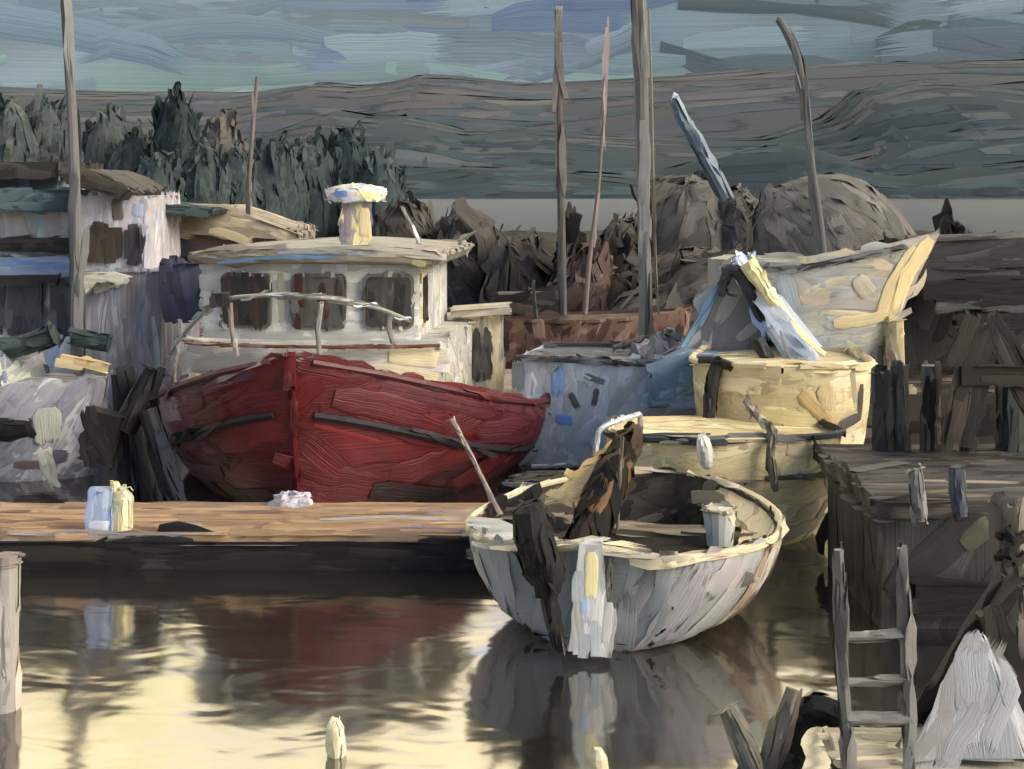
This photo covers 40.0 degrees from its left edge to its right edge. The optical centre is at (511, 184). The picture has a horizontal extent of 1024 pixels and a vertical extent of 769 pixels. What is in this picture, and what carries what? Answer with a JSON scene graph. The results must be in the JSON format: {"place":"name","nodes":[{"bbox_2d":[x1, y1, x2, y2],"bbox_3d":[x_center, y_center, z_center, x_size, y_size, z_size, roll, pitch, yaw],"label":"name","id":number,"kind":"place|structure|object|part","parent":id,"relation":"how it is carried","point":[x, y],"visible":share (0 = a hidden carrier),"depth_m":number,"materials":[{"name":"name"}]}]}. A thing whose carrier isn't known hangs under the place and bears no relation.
{"place":"outdoors","nodes":[
{"label":"outdoors","id":0,"kind":"place"},
{"bbox_2d":[0,418,36,441],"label":"fender","id":1,"kind":"object","parent":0,"point":[11,430],"visible":1,"depth_m":18.70,"materials":[{"name":"black rubber"}]},
{"bbox_2d":[0,199,1023,768],"bbox_3d":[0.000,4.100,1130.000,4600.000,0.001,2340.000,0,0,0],"label":"water","id":2,"kind":"structure","parent":0,"point":[272,669],"depth_m":11.92,"materials":[{"name":"grey liquid"}]},
{"bbox_2d":[0,551,25,713],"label":"piling","id":3,"kind":"object","parent":2,"relation":"in","point":[10,665],"visible":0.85,"depth_m":10.92,"materials":[{"name":"white wood"}]},
{"bbox_2d":[33,447,60,489],"bbox_3d":[-6.011,3.663,18.186,0.325,0.561,0.254,0,0,31],"label":"buoy","id":4,"kind":"object","parent":2,"relation":"on","point":[47,463],"visible":1,"depth_m":18.13,"materials":[{"name":"paint"}]},
{"bbox_2d":[0,160,103,369],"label":"motor yacht","id":5,"kind":"object","parent":2,"relation":"on","point":[34,253],"visible":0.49,"depth_m":24.06,"materials":[{"name":"paint"}]},
{"bbox_2d":[0,0,113,481],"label":"sailing boat","id":6,"kind":"object","parent":2,"relation":"on","point":[43,397],"visible":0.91,"depth_m":19.75,"materials":[{"name":"paint"}]},
{"bbox_2d":[57,168,202,431],"bbox_3d":[-6.074,2.242,23.887,2.490,5.072,3.399,0,0,0],"label":"motor cruiser","id":7,"kind":"object","parent":2,"relation":"on","point":[142,286],"visible":0.59,"depth_m":22.70,"materials":[{"name":"paint"}]},
{"bbox_2d":[76,361,186,502],"bbox_3d":[-4.594,3.229,17.549,1.527,2.066,0.829,0,0,12],"label":"mooring dolphin","id":8,"kind":"object","parent":2,"relation":"in","point":[147,469],"visible":0.84,"depth_m":17.39},
{"bbox_2d":[165,76,318,336],"bbox_3d":[-5.570,1.778,26.642,3.841,7.628,4.529,0,0,0],"label":"fishing boat","id":9,"kind":"object","parent":2,"relation":"on","point":[203,225],"visible":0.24,"depth_m":26.00,"materials":[{"name":"paint"}]},
{"bbox_2d":[0,493,485,569],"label":"floating dock","id":10,"kind":"object","parent":2,"relation":"on","point":[50,533],"visible":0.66,"depth_m":14.99,"materials":[{"name":"brown wood"}]},
{"bbox_2d":[84,486,112,530],"bbox_3d":[-4.418,3.517,15.224,0.363,0.548,0.309,0,0,0],"label":"storage box","id":11,"kind":"object","parent":10,"relation":"on","point":[98,515],"visible":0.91,"depth_m":15.12,"materials":[{"name":"paint"}]},
{"bbox_2d":[110,480,133,531],"bbox_3d":[-4.222,3.492,15.205,0.262,0.583,0.248,0,0,-36],"label":"canister","id":12,"kind":"object","parent":10,"relation":"on","point":[122,503],"visible":0.96,"depth_m":15.12,"materials":[{"name":"paint"}]},
{"bbox_2d":[266,490,312,507],"bbox_3d":[-2.588,3.657,16.383,0.518,0.232,0.332,0,0,24],"label":"crumpled cloth","id":13,"kind":"object","parent":10,"relation":"on","point":[294,499],"visible":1,"depth_m":16.30,"materials":[{"name":"fabric"}]},
{"bbox_2d":[325,716,346,758],"bbox_3d":[-1.263,4.011,10.114,0.142,0.384,0.157,0,0,21],"label":"buoy","id":14,"kind":"object","parent":2,"relation":"on","point":[335,745],"visible":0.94,"depth_m":10.06,"materials":[{"name":"paint"}]},
{"bbox_2d":[156,183,549,502],"bbox_3d":[-2.234,2.361,21.285,5.979,4.799,8.917,0,0,6],"label":"fishing boat","id":15,"kind":"object","parent":2,"relation":"on","point":[355,361],"visible":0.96,"depth_m":18.63,"materials":[{"name":"paint"}]},
{"bbox_3d":[-3.672,1.597,19.422,0.842,0.828,0.133,0,0,11],"label":"window","id":16,"kind":"part","parent":15,"relation":"part of","materials":[{"name":"glass"}]},
{"bbox_3d":[-2.659,1.597,19.270,0.820,0.822,0.158,0,0,6],"label":"window","id":17,"kind":"part","parent":15,"relation":"part of","materials":[{"name":"glass"}]},
{"bbox_3d":[-1.689,1.597,19.300,0.753,0.836,0.174,0,0,-15],"label":"window","id":18,"kind":"part","parent":15,"relation":"part of","materials":[{"name":"glass"}]},
{"bbox_3d":[-1.250,1.606,19.895,0.197,0.814,0.556,0,0,6],"label":"window","id":19,"kind":"part","parent":15,"relation":"part of","materials":[{"name":"paint"}]},
{"bbox_2d":[494,6,691,361],"bbox_3d":[1.506,0.506,26.783,3.880,7.962,1.874,0,0,6],"label":"sailing boat","id":20,"kind":"object","parent":2,"relation":"on","point":[535,318],"visible":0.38,"depth_m":26.89,"materials":[{"name":"paint"}]},
{"bbox_2d":[587,747,608,768],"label":"buoy","id":21,"kind":"object","parent":2,"relation":"on","point":[597,758],"visible":1,"depth_m":9.54,"materials":[{"name":"paint"}]},
{"bbox_2d":[498,453,746,494],"bbox_3d":[1.402,3.784,16.753,3.062,1.297,1.421,0,0,18],"label":"skiff","id":22,"kind":"object","parent":2,"relation":"on","point":[535,473],"visible":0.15,"depth_m":17.09,"materials":[{"name":"wood"}]},
{"bbox_2d":[463,466,788,657],"bbox_3d":[1.114,3.643,13.573,3.060,1.309,3.390,0,0,21],"label":"open dinghy","id":23,"kind":"object","parent":2,"relation":"on","point":[655,570],"visible":0.87,"depth_m":12.47,"materials":[{"name":"paint"}]},
{"bbox_2d":[450,416,502,515],"bbox_3d":[-0.326,2.582,12.897,0.498,0.918,0.085,0,0,0],"label":"oar","id":24,"kind":"object","parent":23,"relation":"on","point":[461,438],"visible":1,"depth_m":12.88,"materials":[{"name":"wood"}]},
{"bbox_2d":[505,491,565,655],"bbox_3d":[0.202,3.324,12.037,0.527,1.363,0.476,0,0,0],"label":"outboard motor","id":25,"kind":"object","parent":23,"relation":"attached to","point":[540,560],"visible":1,"depth_m":11.91,"materials":[{"name":"black metal"}]},
{"bbox_2d":[545,421,642,541],"bbox_3d":[0.713,2.979,13.574,0.847,1.268,1.536,0,0,23],"label":"furled sail","id":26,"kind":"object","parent":23,"relation":"in","point":[598,484],"visible":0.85,"depth_m":13.46,"materials":[{"name":"fabric"}]},
{"bbox_2d":[700,501,737,546],"bbox_3d":[1.970,3.239,13.298,0.349,0.468,0.396,0,0,36],"label":"bucket","id":27,"kind":"object","parent":23,"relation":"in","point":[719,521],"visible":0.99,"depth_m":13.19,"materials":[{"name":"paint"}]},
{"bbox_2d":[511,0,783,465],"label":"sailing boat","id":28,"kind":"object","parent":2,"relation":"on","point":[589,388],"visible":0.34,"depth_m":20.27,"materials":[{"name":"paint"}]},
{"bbox_2d":[629,327,684,358],"bbox_3d":[2.217,2.734,20.592,1.588,1.277,1.714,0,0,0],"label":"boat cover","id":29,"kind":"object","parent":28,"relation":"on","point":[663,343],"visible":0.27,"depth_m":20.35,"materials":[{"name":"fabric"}]},
{"bbox_2d":[602,395,846,545],"bbox_3d":[2.510,3.407,16.654,2.917,1.998,2.314,0,0,-6],"label":"rowing boat","id":30,"kind":"object","parent":2,"relation":"on","point":[779,467],"visible":0.44,"depth_m":15.87,"materials":[{"name":"paint"}]},
{"bbox_2d":[592,411,643,456],"bbox_3d":[1.221,2.954,16.135,0.703,0.668,0.149,0,0,-31],"label":"handrail","id":31,"kind":"object","parent":30,"relation":"on","point":[623,418],"visible":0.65,"depth_m":16.07,"materials":[{"name":"metal"}]},
{"bbox_2d":[696,431,713,470],"bbox_3d":[2.130,2.933,15.492,0.199,0.444,0.180,0,0,0],"label":"fender","id":32,"kind":"object","parent":30,"relation":"hanging from","point":[704,451],"visible":1,"depth_m":15.44,"materials":[{"name":"paint"}]},
{"bbox_2d":[712,701,762,768],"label":"stake","id":33,"kind":"object","parent":2,"relation":"in","point":[745,750],"visible":1,"depth_m":9.89,"materials":[{"name":"grey wood"}]},
{"bbox_2d":[760,686,802,768],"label":"stake","id":34,"kind":"object","parent":2,"relation":"in","point":[777,741],"visible":1,"depth_m":9.91,"materials":[{"name":"grey wood"}]},
{"bbox_2d":[689,340,877,512],"bbox_3d":[3.545,3.290,18.545,2.450,2.276,2.917,0,0,10],"label":"rowing boat","id":35,"kind":"object","parent":2,"relation":"on","point":[833,384],"visible":0.47,"depth_m":17.37,"materials":[{"name":"paint"}]},
{"bbox_2d":[641,346,719,411],"bbox_3d":[2.324,2.678,19.330,1.186,0.884,1.184,0,0,0],"label":"tarpaulin","id":36,"kind":"object","parent":35,"relation":"on","point":[671,381],"visible":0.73,"depth_m":18.96,"materials":[{"name":"fabric"}]},
{"bbox_2d":[698,356,733,417],"bbox_3d":[2.622,2.623,17.567,0.581,0.999,0.293,0,0,26],"label":"outboard motor","id":37,"kind":"object","parent":35,"relation":"attached to","point":[718,365],"visible":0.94,"depth_m":17.53,"materials":[{"name":"black metal"}]},
{"bbox_2d":[784,691,859,762],"bbox_3d":[2.179,4.011,10.088,0.683,0.729,0.282,0,0,0],"label":"tyre","id":38,"kind":"object","parent":2,"relation":"on","point":[817,709],"visible":0.43,"depth_m":10.02,"materials":[{"name":"black rubber"}]},
{"bbox_2d":[813,359,1023,628],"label":"timber pier","id":39,"kind":"structure","parent":2,"relation":"in","point":[866,521],"depth_m":13.85,"materials":[{"name":"wood"}]},
{"bbox_2d":[905,463,928,526],"bbox_3d":[3.705,2.842,12.876,0.215,0.579,0.163,0,0,24],"label":"fender","id":40,"kind":"object","parent":39,"relation":"hanging from","point":[918,511],"visible":1,"depth_m":12.83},
{"bbox_2d":[948,466,968,521],"bbox_3d":[4.085,2.815,12.871,0.160,0.521,0.186,0,0,-36],"label":"fender","id":41,"kind":"object","parent":39,"relation":"hanging from","point":[957,487],"visible":1,"depth_m":12.82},
{"bbox_2d":[940,309,1023,451],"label":"trestle","id":42,"kind":"object","parent":39,"relation":"on","point":[979,349],"visible":1,"depth_m":14.85,"materials":[{"name":"brown wood"}]},
{"bbox_2d":[815,727,1023,768],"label":"landing float","id":43,"kind":"object","parent":2,"relation":"on","point":[877,748],"visible":0.47,"depth_m":9.43,"materials":[{"name":"beige wood"}]},
{"bbox_2d":[832,541,916,768],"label":"ladder","id":44,"kind":"object","parent":43,"relation":"on","point":[904,713],"visible":1,"depth_m":8.97,"materials":[{"name":"wood"}]},
{"bbox_2d":[896,630,1023,767],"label":"tarpaulin","id":45,"kind":"object","parent":43,"relation":"on","point":[976,713],"visible":0.95,"depth_m":9.27,"materials":[{"name":"fabric"}]},
{"bbox_2d":[916,572,1023,726],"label":"trestle","id":46,"kind":"object","parent":43,"relation":"on","point":[992,608],"visible":0.53,"depth_m":9.84,"materials":[{"name":"brown wood"}]},
{"bbox_2d":[988,491,1023,664],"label":"piling","id":47,"kind":"object","parent":2,"relation":"in","point":[1006,525],"visible":0.67,"depth_m":11.07,"materials":[{"name":"wood"}]},
{"bbox_2d":[0,0,1023,91],"bbox_3d":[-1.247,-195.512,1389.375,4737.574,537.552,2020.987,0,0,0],"label":"sky","id":48,"kind":"structure","parent":0,"point":[189,45],"depth_m":2346.85,"materials":[{"name":"blue"}]},
{"bbox_2d":[0,59,1023,150],"bbox_3d":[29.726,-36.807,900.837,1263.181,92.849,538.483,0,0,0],"label":"hills","id":49,"kind":"structure","parent":0,"point":[740,103],"depth_m":764.22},
{"bbox_2d":[81,71,1023,174],"bbox_3d":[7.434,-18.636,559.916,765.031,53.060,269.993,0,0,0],"label":"wooded hills","id":50,"kind":"structure","parent":0,"point":[912,126],"depth_m":483.79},
{"bbox_2d":[399,144,1023,198],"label":"shore","id":51,"kind":"structure","parent":0,"point":[761,168],"depth_m":423.58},
{"bbox_2d":[447,230,1015,312],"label":"shore bank","id":52,"kind":"structure","parent":0,"point":[550,238],"depth_m":89.27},
{"bbox_2d":[0,92,45,161],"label":"evergreen tree","id":53,"kind":"object","parent":52,"relation":"on","point":[19,140],"visible":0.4,"depth_m":77.27,"materials":[{"name":"green plant"}]},
{"bbox_2d":[21,84,68,161],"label":"evergreen tree","id":54,"kind":"object","parent":52,"relation":"on","point":[52,132],"visible":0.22,"depth_m":79.14,"materials":[{"name":"green plant"}]},
{"bbox_2d":[81,101,130,169],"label":"evergreen tree","id":55,"kind":"object","parent":52,"relation":"on","point":[103,132],"visible":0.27,"depth_m":75.25,"materials":[{"name":"green plant"}]},
{"bbox_2d":[107,119,153,171],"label":"evergreen tree","id":56,"kind":"object","parent":52,"relation":"on","point":[127,152],"visible":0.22,"depth_m":73.20,"materials":[{"name":"green plant"}]},
{"bbox_2d":[134,148,186,201],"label":"evergreen tree","id":57,"kind":"object","parent":52,"relation":"on","point":[159,168],"visible":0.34,"depth_m":61.46,"materials":[{"name":"green plant"}]},
{"bbox_2d":[146,81,203,166],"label":"evergreen tree","id":58,"kind":"object","parent":52,"relation":"on","point":[176,121],"visible":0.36,"depth_m":71.31,"materials":[{"name":"green plant"}]},
{"bbox_2d":[180,134,236,203],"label":"evergreen tree","id":59,"kind":"object","parent":52,"relation":"on","point":[206,168],"visible":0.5,"depth_m":65.17,"materials":[{"name":"green plant"}]},
{"bbox_2d":[202,107,248,152],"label":"evergreen tree","id":60,"kind":"object","parent":52,"relation":"on","point":[224,130],"visible":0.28,"depth_m":83.44,"materials":[{"name":"grey plant"}]},
{"bbox_2d":[222,144,262,208],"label":"evergreen tree","id":61,"kind":"object","parent":52,"relation":"on","point":[237,161],"visible":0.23,"depth_m":67.24,"materials":[{"name":"green plant"}]},
{"bbox_2d":[253,130,309,225],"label":"evergreen tree","id":62,"kind":"object","parent":52,"relation":"on","point":[281,177],"visible":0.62,"depth_m":69.01,"materials":[{"name":"green plant"}]},
{"bbox_2d":[289,125,343,237],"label":"evergreen tree","id":63,"kind":"object","parent":52,"relation":"on","point":[319,164],"visible":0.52,"depth_m":70.67,"materials":[{"name":"green plant"}]},
{"bbox_2d":[321,120,369,183],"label":"evergreen tree","id":64,"kind":"object","parent":52,"relation":"on","point":[348,141],"visible":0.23,"depth_m":73.04,"materials":[{"name":"green plant"}]},
{"bbox_2d":[352,145,406,233],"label":"evergreen tree","id":65,"kind":"object","parent":52,"relation":"on","point":[378,166],"visible":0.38,"depth_m":69.22,"materials":[{"name":"green plant"}]},
{"bbox_2d":[372,190,436,237],"bbox_3d":[-2.940,1.925,39.630,3.685,3.579,3.682,0,0,44],"label":"shrub","id":66,"kind":"object","parent":52,"relation":"on","point":[390,220],"visible":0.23,"depth_m":38.86,"materials":[{"name":"brown plant"}]},
{"bbox_2d":[421,197,506,305],"bbox_3d":[-1.254,2.016,37.902,3.641,3.394,4.235,0,0,0],"label":"shrub","id":67,"kind":"object","parent":52,"relation":"on","point":[464,276],"visible":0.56,"depth_m":36.30,"materials":[{"name":"brown plant"}]},
{"bbox_2d":[478,224,555,303],"bbox_3d":[0.512,2.363,35.842,3.058,2.737,3.825,0,0,27],"label":"shrub","id":68,"kind":"object","parent":52,"relation":"on","point":[518,262],"visible":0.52,"depth_m":34.70,"materials":[{"name":"brown plant"}]},
{"bbox_2d":[547,202,586,282],"bbox_3d":[1.329,1.999,33.960,1.283,3.185,1.609,0,0,0],"label":"shrub","id":69,"kind":"object","parent":52,"relation":"on","point":[573,219],"visible":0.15,"depth_m":33.57,"materials":[{"name":"brown plant"}]},
{"bbox_2d":[528,240,637,311],"bbox_3d":[1.517,2.507,32.849,2.747,2.516,4.198,0,0,-12],"label":"shrub","id":70,"kind":"object","parent":52,"relation":"on","point":[608,286],"visible":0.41,"depth_m":31.57,"materials":[{"name":"brown plant"}]},
{"bbox_2d":[597,212,653,285],"bbox_3d":[2.728,2.241,35.826,2.353,3.118,4.310,0,0,0],"label":"shrub","id":71,"kind":"object","parent":52,"relation":"on","point":[619,236],"visible":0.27,"depth_m":34.45,"materials":[{"name":"brown plant"}]},
{"bbox_2d":[596,170,722,257],"bbox_3d":[4.613,1.604,38.154,4.782,3.992,6.496,0,0,-40],"label":"shrub","id":72,"kind":"object","parent":52,"relation":"on","point":[688,209],"visible":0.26,"depth_m":36.01,"materials":[{"name":"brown plant"}]},
{"bbox_2d":[610,239,752,331],"bbox_3d":[4.080,2.381,30.629,3.836,2.392,4.562,0,0,31],"label":"shrub","id":73,"kind":"object","parent":52,"relation":"on","point":[682,271],"visible":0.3,"depth_m":29.67,"materials":[{"name":"brown plant"}]},
{"bbox_2d":[670,92,734,201],"bbox_3d":[4.620,-0.913,33.989,1.606,2.660,0.413,0,0,0],"label":"leaning pole","id":74,"kind":"object","parent":52,"relation":"on","point":[715,177],"visible":1,"depth_m":33.88,"materials":[{"name":"paint"}]},
{"bbox_2d":[719,183,761,253],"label":"shrub","id":75,"kind":"object","parent":52,"relation":"on","point":[736,214],"visible":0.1,"depth_m":35.72,"materials":[{"name":"grey plant"}]},
{"bbox_2d":[746,172,915,255],"bbox_3d":[7.600,1.564,32.987,4.176,3.730,2.826,0,0,0],"label":"covered boat","id":76,"kind":"object","parent":52,"relation":"on","point":[858,213],"visible":0.33,"depth_m":32.12,"materials":[{"name":"fabric"}]},
{"bbox_2d":[932,198,971,234],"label":"shrub","id":77,"kind":"object","parent":52,"relation":"on","point":[943,221],"visible":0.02,"depth_m":29.76,"materials":[{"name":"black plant"}]},
{"bbox_2d":[864,364,994,443],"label":"boatyard ground","id":78,"kind":"structure","parent":0,"point":[985,432],"depth_m":20.40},
{"bbox_2d":[677,250,826,360],"bbox_3d":[3.615,1.955,20.277,2.353,2.022,3.540,0,0,16],"label":"tarpaulin tent","id":79,"kind":"object","parent":78,"relation":"on","point":[742,304],"visible":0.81,"depth_m":19.63,"materials":[{"name":"fabric"}]},
{"bbox_2d":[702,16,940,355],"bbox_3d":[4.681,0.307,21.189,3.468,5.703,2.093,0,0,21],"label":"laid up boat","id":80,"kind":"object","parent":78,"relation":"on","point":[839,298],"visible":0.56,"depth_m":20.48,"materials":[{"name":"paint"}]},
{"bbox_2d":[869,343,884,390],"bbox_3d":[5.390,2.572,20.897,0.745,1.143,0.514,0,0,-10],"label":"boat stand","id":81,"kind":"object","parent":78,"relation":"on","point":[877,354],"visible":0.18,"depth_m":20.78,"materials":[{"name":"grey wood"}]},
{"bbox_2d":[883,316,916,393],"bbox_3d":[5.663,2.547,20.669,0.592,1.249,0.549,0,0,0],"label":"boat stand","id":82,"kind":"object","parent":78,"relation":"on","point":[893,336],"visible":0.41,"depth_m":20.58,"materials":[{"name":"beige wood"}]},
{"bbox_2d":[878,231,1023,374],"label":"boat shed","id":83,"kind":"object","parent":78,"relation":"on","point":[982,274],"visible":0.53,"depth_m":22.29,"materials":[{"name":"wood"}]}
]}

